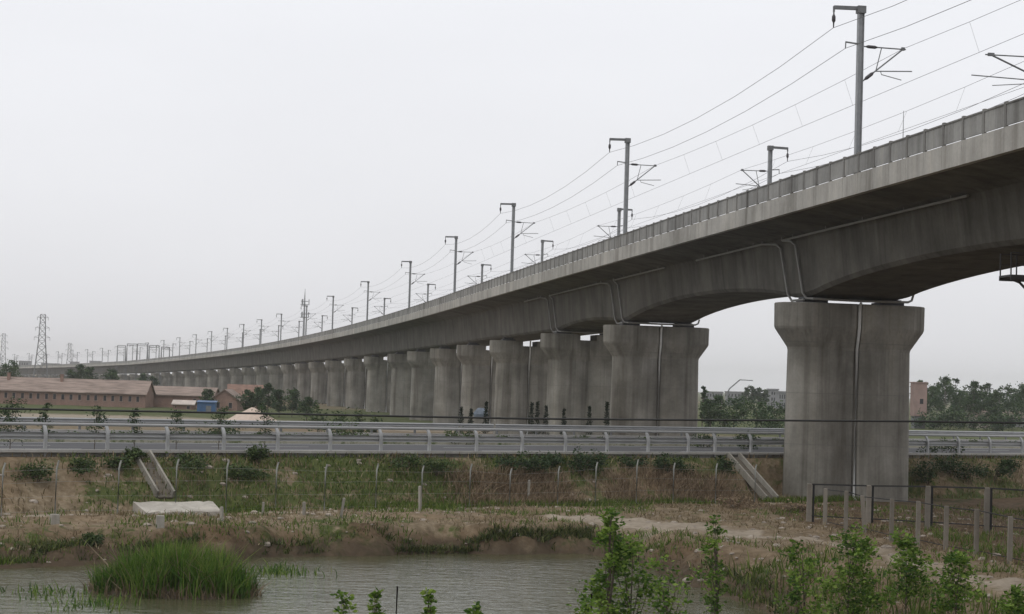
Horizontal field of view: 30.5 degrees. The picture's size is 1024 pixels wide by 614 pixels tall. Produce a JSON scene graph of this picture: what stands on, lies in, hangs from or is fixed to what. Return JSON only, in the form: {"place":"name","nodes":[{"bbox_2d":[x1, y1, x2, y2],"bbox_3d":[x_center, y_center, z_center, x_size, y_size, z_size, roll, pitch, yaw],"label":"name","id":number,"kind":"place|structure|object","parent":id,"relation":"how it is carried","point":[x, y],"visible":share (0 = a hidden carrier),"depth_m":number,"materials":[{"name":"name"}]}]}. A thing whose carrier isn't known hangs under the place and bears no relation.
{"place":"outdoors","nodes":[
{"label":"outdoors","id":0,"kind":"place"},
{"bbox_2d":[0,553,767,613],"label":"pond water","id":1,"kind":"structure","parent":0,"point":[514,584],"depth_m":66.82,"materials":[{"name":"grey liquid"}]},
{"bbox_2d":[0,560,336,612],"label":"water weeds","id":2,"kind":"object","parent":1,"relation":"in","point":[270,569],"visible":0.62,"depth_m":61.97,"materials":[{"name":"green plant"}]},
{"bbox_2d":[75,524,283,599],"bbox_3d":[-11.367,9.145,63.894,7.530,3.054,8.584,2,-2,0],"label":"reed bed","id":3,"kind":"object","parent":1,"relation":"in","point":[168,572],"visible":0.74,"depth_m":62.60,"materials":[{"name":"green plant"}]},
{"bbox_2d":[0,374,1023,613],"bbox_3d":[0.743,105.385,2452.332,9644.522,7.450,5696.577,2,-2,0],"label":"ground","id":4,"kind":"structure","parent":0,"point":[367,544],"depth_m":83.37,"materials":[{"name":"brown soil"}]},
{"bbox_2d":[0,359,21,376],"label":"tree","id":5,"kind":"object","parent":4,"relation":"on","point":[13,368],"visible":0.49,"depth_m":428.86,"materials":[{"name":"green plant"}]},
{"bbox_2d":[0,396,30,445],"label":"young tree","id":6,"kind":"object","parent":4,"relation":"on","point":[8,416],"visible":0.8,"depth_m":88.21,"materials":[{"name":"green plant"}]},
{"bbox_2d":[9,459,59,481],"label":"bush","id":7,"kind":"object","parent":4,"relation":"on","point":[34,470],"visible":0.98,"depth_m":82.72,"materials":[{"name":"green plant"}]},
{"bbox_2d":[33,314,49,377],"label":"lattice pylon","id":8,"kind":"object","parent":4,"relation":"on","point":[45,352],"visible":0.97,"depth_m":858.93,"materials":[{"name":"metal"}]},
{"bbox_2d":[0,372,155,407],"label":"brick house","id":9,"kind":"structure","parent":4,"relation":"on","point":[61,390],"depth_m":340.55,"materials":[{"name":"beige tile"}]},
{"bbox_2d":[68,454,97,475],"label":"bush","id":10,"kind":"object","parent":4,"relation":"on","point":[83,463],"visible":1,"depth_m":84.14,"materials":[{"name":"green plant"}]},
{"bbox_2d":[97,451,136,470],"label":"bush","id":11,"kind":"object","parent":4,"relation":"on","point":[116,461],"visible":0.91,"depth_m":85.69,"materials":[{"name":"green plant"}]},
{"bbox_2d":[135,450,174,498],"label":"drainage chute","id":12,"kind":"object","parent":4,"relation":"on","point":[156,488],"visible":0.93,"depth_m":85.87,"materials":[{"name":"concrete"}]},
{"bbox_2d":[133,501,219,515],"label":"concrete slab","id":13,"kind":"structure","parent":4,"relation":"on","point":[200,507],"depth_m":82.66,"materials":[{"name":"grey concrete"}]},
{"bbox_2d":[171,400,196,409],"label":"shed","id":14,"kind":"structure","parent":4,"relation":"on","point":[186,404],"depth_m":336.23,"materials":[{"name":"white brick"}]},
{"bbox_2d":[156,451,213,472],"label":"bush","id":15,"kind":"object","parent":4,"relation":"on","point":[196,461],"visible":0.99,"depth_m":86.98,"materials":[{"name":"green plant"}]},
{"bbox_2d":[153,386,219,407],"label":"brick house","id":16,"kind":"structure","parent":4,"relation":"on","point":[165,396],"depth_m":349.63,"materials":[{"name":"beige tile"}]},
{"bbox_2d":[197,400,217,411],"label":"blue shed","id":17,"kind":"structure","parent":4,"relation":"on","point":[207,405],"depth_m":320.41,"materials":[{"name":"metal"}]},
{"bbox_2d":[217,368,230,391],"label":"viaduct pier","id":18,"kind":"structure","parent":4,"relation":"on","point":[224,374],"depth_m":693.04,"materials":[{"name":"concrete"}]},
{"bbox_2d":[212,389,245,410],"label":"gable house","id":19,"kind":"structure","parent":4,"relation":"on","point":[224,397],"depth_m":335.05,"materials":[{"name":"red brick"}]},
{"bbox_2d":[215,462,270,479],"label":"bush","id":20,"kind":"object","parent":4,"relation":"on","point":[244,470],"visible":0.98,"depth_m":88.41,"materials":[{"name":"green plant"}]},
{"bbox_2d":[227,384,263,408],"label":"red roof house","id":21,"kind":"structure","parent":4,"relation":"on","point":[238,388],"depth_m":362.43,"materials":[{"name":"brown brick"}]},
{"bbox_2d":[232,389,260,409],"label":"tree","id":22,"kind":"object","parent":4,"relation":"on","point":[252,399],"visible":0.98,"depth_m":299.22,"materials":[{"name":"green plant"}]},
{"bbox_2d":[241,367,256,384],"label":"viaduct pier","id":23,"kind":"structure","parent":4,"relation":"on","point":[249,374],"depth_m":630.27,"materials":[{"name":"concrete"}]},
{"bbox_2d":[227,407,276,420],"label":"sand heap","id":24,"kind":"object","parent":4,"relation":"on","point":[246,416],"visible":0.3,"depth_m":256.20,"materials":[{"name":"beige sand"}]},
{"bbox_2d":[244,444,271,462],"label":"bush","id":25,"kind":"object","parent":4,"relation":"on","point":[254,454],"visible":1,"depth_m":90.29,"materials":[{"name":"green plant"}]},
{"bbox_2d":[255,383,275,411],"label":"tree","id":26,"kind":"object","parent":4,"relation":"on","point":[264,391],"visible":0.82,"depth_m":299.51,"materials":[{"name":"green plant"}]},
{"bbox_2d":[254,366,280,396],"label":"viaduct pier","id":27,"kind":"structure","parent":4,"relation":"on","point":[262,376],"depth_m":598.76,"materials":[{"name":"concrete"}]},
{"bbox_2d":[267,365,282,397],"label":"viaduct pier","id":28,"kind":"structure","parent":4,"relation":"on","point":[276,376],"depth_m":567.14,"materials":[{"name":"concrete"}]},
{"bbox_2d":[261,389,288,412],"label":"tree","id":29,"kind":"object","parent":4,"relation":"on","point":[279,406],"visible":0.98,"depth_m":294.24,"materials":[{"name":"green plant"}]},
{"bbox_2d":[281,363,297,399],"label":"viaduct pier","id":30,"kind":"structure","parent":4,"relation":"on","point":[290,374],"depth_m":535.56,"materials":[{"name":"concrete"}]},
{"bbox_2d":[285,387,303,416],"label":"tree","id":31,"kind":"object","parent":4,"relation":"on","point":[292,397],"visible":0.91,"depth_m":299.20,"materials":[{"name":"green plant"}]},
{"bbox_2d":[295,396,321,420],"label":"tree","id":32,"kind":"object","parent":4,"relation":"on","point":[307,403],"visible":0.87,"depth_m":279.54,"materials":[{"name":"green plant"}]},
{"bbox_2d":[295,362,324,401],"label":"viaduct pier","id":33,"kind":"structure","parent":4,"relation":"on","point":[304,379],"depth_m":503.58,"materials":[{"name":"concrete"}]},
{"bbox_2d":[308,361,343,403],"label":"viaduct pier","id":34,"kind":"structure","parent":4,"relation":"on","point":[319,378],"depth_m":474.84,"materials":[{"name":"concrete"}]},
{"bbox_2d":[325,359,347,406],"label":"viaduct pier","id":35,"kind":"structure","parent":4,"relation":"on","point":[337,382],"depth_m":441.33,"materials":[{"name":"concrete"}]},
{"bbox_2d":[329,589,357,613],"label":"sprout","id":36,"kind":"object","parent":4,"relation":"on","point":[339,610],"visible":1,"depth_m":38.23,"materials":[{"name":"green plant"}]},
{"bbox_2d":[344,357,367,408],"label":"viaduct pier","id":37,"kind":"structure","parent":4,"relation":"on","point":[357,370],"depth_m":405.68,"materials":[{"name":"concrete"}]},
{"bbox_2d":[367,587,385,613],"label":"sprout","id":38,"kind":"object","parent":4,"relation":"on","point":[374,595],"visible":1,"depth_m":37.23,"materials":[{"name":"green plant"}]},
{"bbox_2d":[364,355,391,411],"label":"viaduct pier","id":39,"kind":"structure","parent":4,"relation":"on","point":[379,372],"depth_m":371.74,"materials":[{"name":"concrete"}]},
{"bbox_2d":[0,459,756,515],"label":"fence","id":40,"kind":"object","parent":4,"relation":"on","point":[376,481],"visible":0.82,"depth_m":88.79,"materials":[{"name":"grey metal"}]},
{"bbox_2d":[387,352,411,414],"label":"viaduct pier","id":41,"kind":"structure","parent":4,"relation":"on","point":[401,373],"depth_m":335.00,"materials":[{"name":"concrete"}]},
{"bbox_2d":[1,517,800,613],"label":"bank edge growth","id":42,"kind":"object","parent":4,"relation":"on","point":[528,532],"visible":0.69,"depth_m":78.12,"materials":[{"name":"green plant"}]},
{"bbox_2d":[379,453,430,469],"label":"bush","id":43,"kind":"object","parent":4,"relation":"on","point":[413,460],"visible":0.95,"depth_m":94.67,"materials":[{"name":"green plant"}]},
{"bbox_2d":[407,349,434,420],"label":"viaduct pier","id":44,"kind":"structure","parent":4,"relation":"on","point":[420,362],"depth_m":307.81,"materials":[{"name":"concrete"}]},
{"bbox_2d":[420,587,437,613],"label":"sprout","id":45,"kind":"object","parent":4,"relation":"on","point":[428,596],"visible":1,"depth_m":36.69,"materials":[{"name":"green plant"}]},
{"bbox_2d":[414,455,460,475],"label":"bush","id":46,"kind":"object","parent":4,"relation":"on","point":[440,466],"visible":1,"depth_m":95.01,"materials":[{"name":"green plant"}]},
{"bbox_2d":[430,346,461,422],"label":"viaduct pier","id":47,"kind":"structure","parent":4,"relation":"on","point":[445,360],"depth_m":279.70,"materials":[{"name":"concrete"}]},
{"bbox_2d":[456,342,495,423],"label":"viaduct pier","id":48,"kind":"structure","parent":4,"relation":"on","point":[478,362],"depth_m":251.18,"materials":[{"name":"concrete"}]},
{"bbox_2d":[81,494,871,513],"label":"grass","id":49,"kind":"structure","parent":4,"relation":"on","point":[793,499],"depth_m":95.80,"materials":[{"name":"green plant"}]},
{"bbox_2d":[0,458,1018,610],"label":"loose stones","id":50,"kind":"object","parent":4,"relation":"on","point":[816,537],"visible":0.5,"depth_m":82.31,"materials":[{"name":"grey stone"}]},
{"bbox_2d":[0,422,1023,457],"bbox_3d":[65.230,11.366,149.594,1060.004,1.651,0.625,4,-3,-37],"label":"guardrail","id":51,"kind":"object","parent":4,"relation":"on","point":[45,435],"visible":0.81,"depth_m":97.09,"materials":[{"name":"metal"}]},
{"bbox_2d":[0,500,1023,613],"bbox_3d":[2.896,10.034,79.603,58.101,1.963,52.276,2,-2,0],"label":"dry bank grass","id":52,"kind":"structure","parent":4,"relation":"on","point":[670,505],"depth_m":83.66,"materials":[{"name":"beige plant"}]},
{"bbox_2d":[0,417,1023,439],"bbox_3d":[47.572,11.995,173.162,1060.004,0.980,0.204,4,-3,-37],"label":"guardrail","id":53,"kind":"object","parent":4,"relation":"on","point":[261,422],"visible":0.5,"depth_m":134.14,"materials":[{"name":"metal"}]},
{"bbox_2d":[0,429,1023,457],"bbox_3d":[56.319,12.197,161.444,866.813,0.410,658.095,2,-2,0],"label":"highway","id":54,"kind":"structure","parent":4,"relation":"on","point":[213,445],"depth_m":109.89,"materials":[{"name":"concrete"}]},
{"bbox_2d":[491,451,537,469],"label":"bush","id":55,"kind":"object","parent":4,"relation":"on","point":[502,460],"visible":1,"depth_m":98.35,"materials":[{"name":"green plant"}]},
{"bbox_2d":[489,337,547,434],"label":"viaduct pier","id":56,"kind":"structure","parent":4,"relation":"on","point":[521,377],"depth_m":221.98,"materials":[{"name":"concrete"}]},
{"bbox_2d":[520,454,551,472],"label":"bush","id":57,"kind":"object","parent":4,"relation":"on","point":[536,462],"visible":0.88,"depth_m":99.11,"materials":[{"name":"green plant"}]},
{"bbox_2d":[540,330,611,434],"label":"viaduct pier","id":58,"kind":"structure","parent":4,"relation":"on","point":[579,377],"depth_m":188.00,"materials":[{"name":"concrete"}]},
{"bbox_2d":[564,444,603,474],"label":"bush","id":59,"kind":"object","parent":4,"relation":"on","point":[579,460],"visible":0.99,"depth_m":100.90,"materials":[{"name":"green plant"}]},
{"bbox_2d":[575,592,598,613],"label":"sprout","id":60,"kind":"object","parent":4,"relation":"on","point":[585,605],"visible":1,"depth_m":40.69,"materials":[{"name":"green plant"}]},
{"bbox_2d":[429,461,765,506],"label":"dead brush","id":61,"kind":"object","parent":4,"relation":"on","point":[724,486],"visible":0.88,"depth_m":99.32,"materials":[{"name":"brown plant"}]},
{"bbox_2d":[584,506,632,613],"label":"sapling","id":62,"kind":"object","parent":4,"relation":"on","point":[610,526],"visible":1,"depth_m":44.79,"materials":[{"name":"green plant"}]},
{"bbox_2d":[565,530,670,613],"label":"sapling","id":63,"kind":"object","parent":4,"relation":"on","point":[633,549],"visible":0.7,"depth_m":45.27,"materials":[{"name":"green plant"}]},
{"bbox_2d":[603,321,708,435],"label":"viaduct pier","id":64,"kind":"structure","parent":4,"relation":"on","point":[654,372],"depth_m":158.21,"materials":[{"name":"concrete"}]},
{"bbox_2d":[646,554,703,613],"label":"sapling","id":65,"kind":"object","parent":4,"relation":"on","point":[667,604],"visible":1,"depth_m":44.25,"materials":[{"name":"green plant"}]},
{"bbox_2d":[696,514,730,613],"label":"sapling","id":66,"kind":"object","parent":4,"relation":"on","point":[716,605],"visible":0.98,"depth_m":57.20,"materials":[{"name":"green plant"}]},
{"bbox_2d":[699,398,727,426],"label":"tree","id":67,"kind":"object","parent":4,"relation":"on","point":[710,414],"visible":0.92,"depth_m":289.09,"materials":[{"name":"green plant"}]},
{"bbox_2d":[703,392,742,427],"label":"tree","id":68,"kind":"object","parent":4,"relation":"on","point":[719,399],"visible":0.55,"depth_m":299.19,"materials":[{"name":"green plant"}]},
{"bbox_2d":[714,455,738,474],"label":"bush","id":69,"kind":"object","parent":4,"relation":"on","point":[721,460],"visible":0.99,"depth_m":107.62,"materials":[{"name":"green plant"}]},
{"bbox_2d":[719,396,751,427],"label":"tree","id":70,"kind":"object","parent":4,"relation":"on","point":[739,400],"visible":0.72,"depth_m":298.65,"materials":[{"name":"green plant"}]},
{"bbox_2d":[709,495,772,508],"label":"dry bush","id":71,"kind":"object","parent":4,"relation":"on","point":[731,502],"visible":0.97,"depth_m":99.07,"materials":[{"name":"brown plant"}]},
{"bbox_2d":[727,453,778,500],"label":"drainage chute","id":72,"kind":"object","parent":4,"relation":"on","point":[761,486],"visible":0.81,"depth_m":108.19,"materials":[{"name":"concrete"}]},
{"bbox_2d":[725,398,784,434],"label":"tree","id":73,"kind":"object","parent":4,"relation":"on","point":[757,412],"visible":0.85,"depth_m":279.12,"materials":[{"name":"green plant"}]},
{"bbox_2d":[760,400,784,427],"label":"tree","id":74,"kind":"object","parent":4,"relation":"on","point":[778,411],"visible":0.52,"depth_m":289.62,"materials":[{"name":"green plant"}]},
{"bbox_2d":[773,539,832,613],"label":"sapling","id":75,"kind":"object","parent":4,"relation":"on","point":[793,595],"visible":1,"depth_m":52.09,"materials":[{"name":"green plant"}]},
{"bbox_2d":[774,297,924,501],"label":"viaduct pier","id":76,"kind":"structure","parent":4,"relation":"on","point":[845,361],"depth_m":110.13,"materials":[{"name":"concrete"}]},
{"bbox_2d":[0,97,1023,374],"bbox_3d":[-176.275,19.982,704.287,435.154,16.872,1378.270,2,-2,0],"label":"viaduct deck","id":77,"kind":"structure","parent":76,"relation":"on","point":[894,229],"depth_m":112.83,"materials":[{"name":"concrete"}]},
{"bbox_2d":[401,261,425,307],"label":"catenary mast","id":78,"kind":"object","parent":77,"relation":"on","point":[410,273],"visible":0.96,"depth_m":298.82,"materials":[{"name":"metal"}]},
{"bbox_2d":[15,0,905,356],"bbox_3d":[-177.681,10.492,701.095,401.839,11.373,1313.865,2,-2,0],"label":"feeder wire","id":79,"kind":"object","parent":78,"relation":"hanging from","point":[609,152],"visible":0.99,"depth_m":123.21,"materials":[{"name":"grey metal"}]},
{"bbox_2d":[2,0,969,358],"bbox_3d":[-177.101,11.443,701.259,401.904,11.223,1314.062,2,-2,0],"label":"return wire","id":80,"kind":"object","parent":78,"relation":"attached to","point":[700,134],"visible":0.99,"depth_m":114.23,"materials":[{"name":"grey metal"}]},
{"bbox_2d":[19,0,1022,359],"bbox_3d":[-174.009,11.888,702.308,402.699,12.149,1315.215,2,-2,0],"label":"overhead line","id":81,"kind":"object","parent":78,"relation":"hanging from","point":[735,132],"visible":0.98,"depth_m":117.33,"materials":[{"name":"grey metal"}]},
{"bbox_2d":[500,203,537,281],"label":"catenary mast","id":82,"kind":"object","parent":77,"relation":"on","point":[512,237],"visible":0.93,"depth_m":201.17,"materials":[{"name":"metal"}]},
{"bbox_2d":[608,138,655,245],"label":"catenary mast","id":83,"kind":"object","parent":77,"relation":"on","point":[627,141],"visible":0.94,"depth_m":146.74,"materials":[{"name":"metal"}]},
{"bbox_2d":[736,145,788,189],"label":"catenary mast","id":84,"kind":"object","parent":77,"relation":"on","point":[770,148],"visible":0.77,"depth_m":148.64,"materials":[{"name":"metal"}]},
{"bbox_2d":[832,5,911,173],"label":"catenary mast","id":85,"kind":"object","parent":77,"relation":"on","point":[860,11],"visible":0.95,"depth_m":94.36,"materials":[{"name":"metal"}]},
{"bbox_2d":[971,53,1023,85],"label":"catenary mast","id":86,"kind":"object","parent":77,"relation":"on","point":[994,55],"visible":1,"depth_m":95.63,"materials":[{"name":"metal"}]},
{"bbox_2d":[6,61,1023,360],"bbox_3d":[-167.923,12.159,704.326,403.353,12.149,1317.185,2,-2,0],"label":"overhead line","id":87,"kind":"object","parent":86,"relation":"hanging from","point":[710,185],"visible":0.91,"depth_m":139.76,"materials":[{"name":"grey metal"}]},
{"bbox_2d":[999,252,1023,288],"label":"inspection platform","id":88,"kind":"structure","parent":77,"relation":"hanging from","point":[1016,278],"depth_m":84.59,"materials":[{"name":"metal"}]},
{"bbox_2d":[807,521,899,613],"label":"sapling","id":89,"kind":"object","parent":4,"relation":"on","point":[859,550],"visible":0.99,"depth_m":53.72,"materials":[{"name":"green plant"}]},
{"bbox_2d":[714,544,1013,613],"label":"bank weeds","id":90,"kind":"object","parent":4,"relation":"on","point":[926,610],"visible":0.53,"depth_m":61.28,"materials":[{"name":"green plant"}]},
{"bbox_2d":[878,528,933,611],"bbox_3d":[11.741,8.071,56.109,1.681,2.918,1.726,2,-2,0],"label":"sapling","id":91,"kind":"object","parent":4,"relation":"on","point":[904,543],"visible":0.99,"depth_m":55.94,"materials":[{"name":"green plant"}]},
{"bbox_2d":[806,483,1023,532],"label":"plot fence","id":92,"kind":"object","parent":4,"relation":"on","point":[928,518],"visible":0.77,"depth_m":89.12,"materials":[{"name":"concrete"}]},
{"bbox_2d":[910,382,927,428],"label":"brick tower","id":93,"kind":"structure","parent":4,"relation":"on","point":[918,395],"depth_m":374.41,"materials":[{"name":"brick"}]},
{"bbox_2d":[823,488,1023,564],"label":"post fence","id":94,"kind":"object","parent":4,"relation":"on","point":[946,529],"visible":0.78,"depth_m":78.31,"materials":[{"name":"concrete"}]},
{"bbox_2d":[908,456,942,484],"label":"bush","id":95,"kind":"object","parent":4,"relation":"on","point":[930,473],"visible":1,"depth_m":116.47,"materials":[{"name":"green plant"}]},
{"bbox_2d":[928,374,962,415],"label":"tree","id":96,"kind":"object","parent":4,"relation":"on","point":[936,401],"visible":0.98,"depth_m":395.66,"materials":[{"name":"green plant"}]},
{"bbox_2d":[931,453,965,475],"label":"bush","id":97,"kind":"object","parent":4,"relation":"on","point":[946,467],"visible":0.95,"depth_m":118.56,"materials":[{"name":"green plant"}]},
{"bbox_2d":[919,545,991,613],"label":"sapling","id":98,"kind":"object","parent":4,"relation":"on","point":[960,559],"visible":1,"depth_m":53.08,"materials":[{"name":"green plant"}]},
{"bbox_2d":[952,410,980,430],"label":"bush","id":99,"kind":"object","parent":4,"relation":"on","point":[972,427],"visible":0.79,"depth_m":371.13,"materials":[{"name":"green plant"}]},
{"bbox_2d":[949,458,989,484],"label":"bush","id":100,"kind":"object","parent":4,"relation":"on","point":[970,469],"visible":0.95,"depth_m":118.62,"materials":[{"name":"green plant"}]},
{"bbox_2d":[956,380,987,420],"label":"tree","id":101,"kind":"object","parent":4,"relation":"on","point":[974,386],"visible":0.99,"depth_m":393.22,"materials":[{"name":"green plant"}]},
{"bbox_2d":[974,462,1015,481],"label":"bush","id":102,"kind":"object","parent":4,"relation":"on","point":[1002,470],"visible":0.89,"depth_m":120.27,"materials":[{"name":"green plant"}]},
{"bbox_2d":[983,387,1016,416],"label":"tree","id":103,"kind":"object","parent":4,"relation":"on","point":[997,393],"visible":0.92,"depth_m":391.14,"materials":[{"name":"green plant"}]},
{"bbox_2d":[991,583,1023,613],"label":"sapling","id":104,"kind":"object","parent":4,"relation":"on","point":[1017,594],"visible":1,"depth_m":50.60,"materials":[{"name":"green plant"}]},
{"bbox_3d":[27.622,4.010,63.981,9.107,12.483,3.500,2,-2,-9],"label":"viaduct pier","id":105,"kind":"object","parent":4,"relation":"on","visible":0},
{"bbox_2d":[0,408,1023,423],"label":"black cable","id":106,"kind":"object","parent":105,"relation":"attached to","point":[412,416],"visible":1,"depth_m":61.88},
{"bbox_2d":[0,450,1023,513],"bbox_3d":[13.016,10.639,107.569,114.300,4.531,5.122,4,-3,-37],"label":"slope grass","id":107,"kind":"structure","parent":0,"point":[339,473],"depth_m":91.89,"materials":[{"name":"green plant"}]},
{"bbox_2d":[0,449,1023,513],"bbox_3d":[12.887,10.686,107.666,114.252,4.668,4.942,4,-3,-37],"label":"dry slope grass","id":108,"kind":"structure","parent":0,"point":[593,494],"depth_m":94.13,"materials":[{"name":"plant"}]},
{"bbox_2d":[0,0,1023,399],"label":"sky","id":109,"kind":"structure","parent":0,"point":[170,170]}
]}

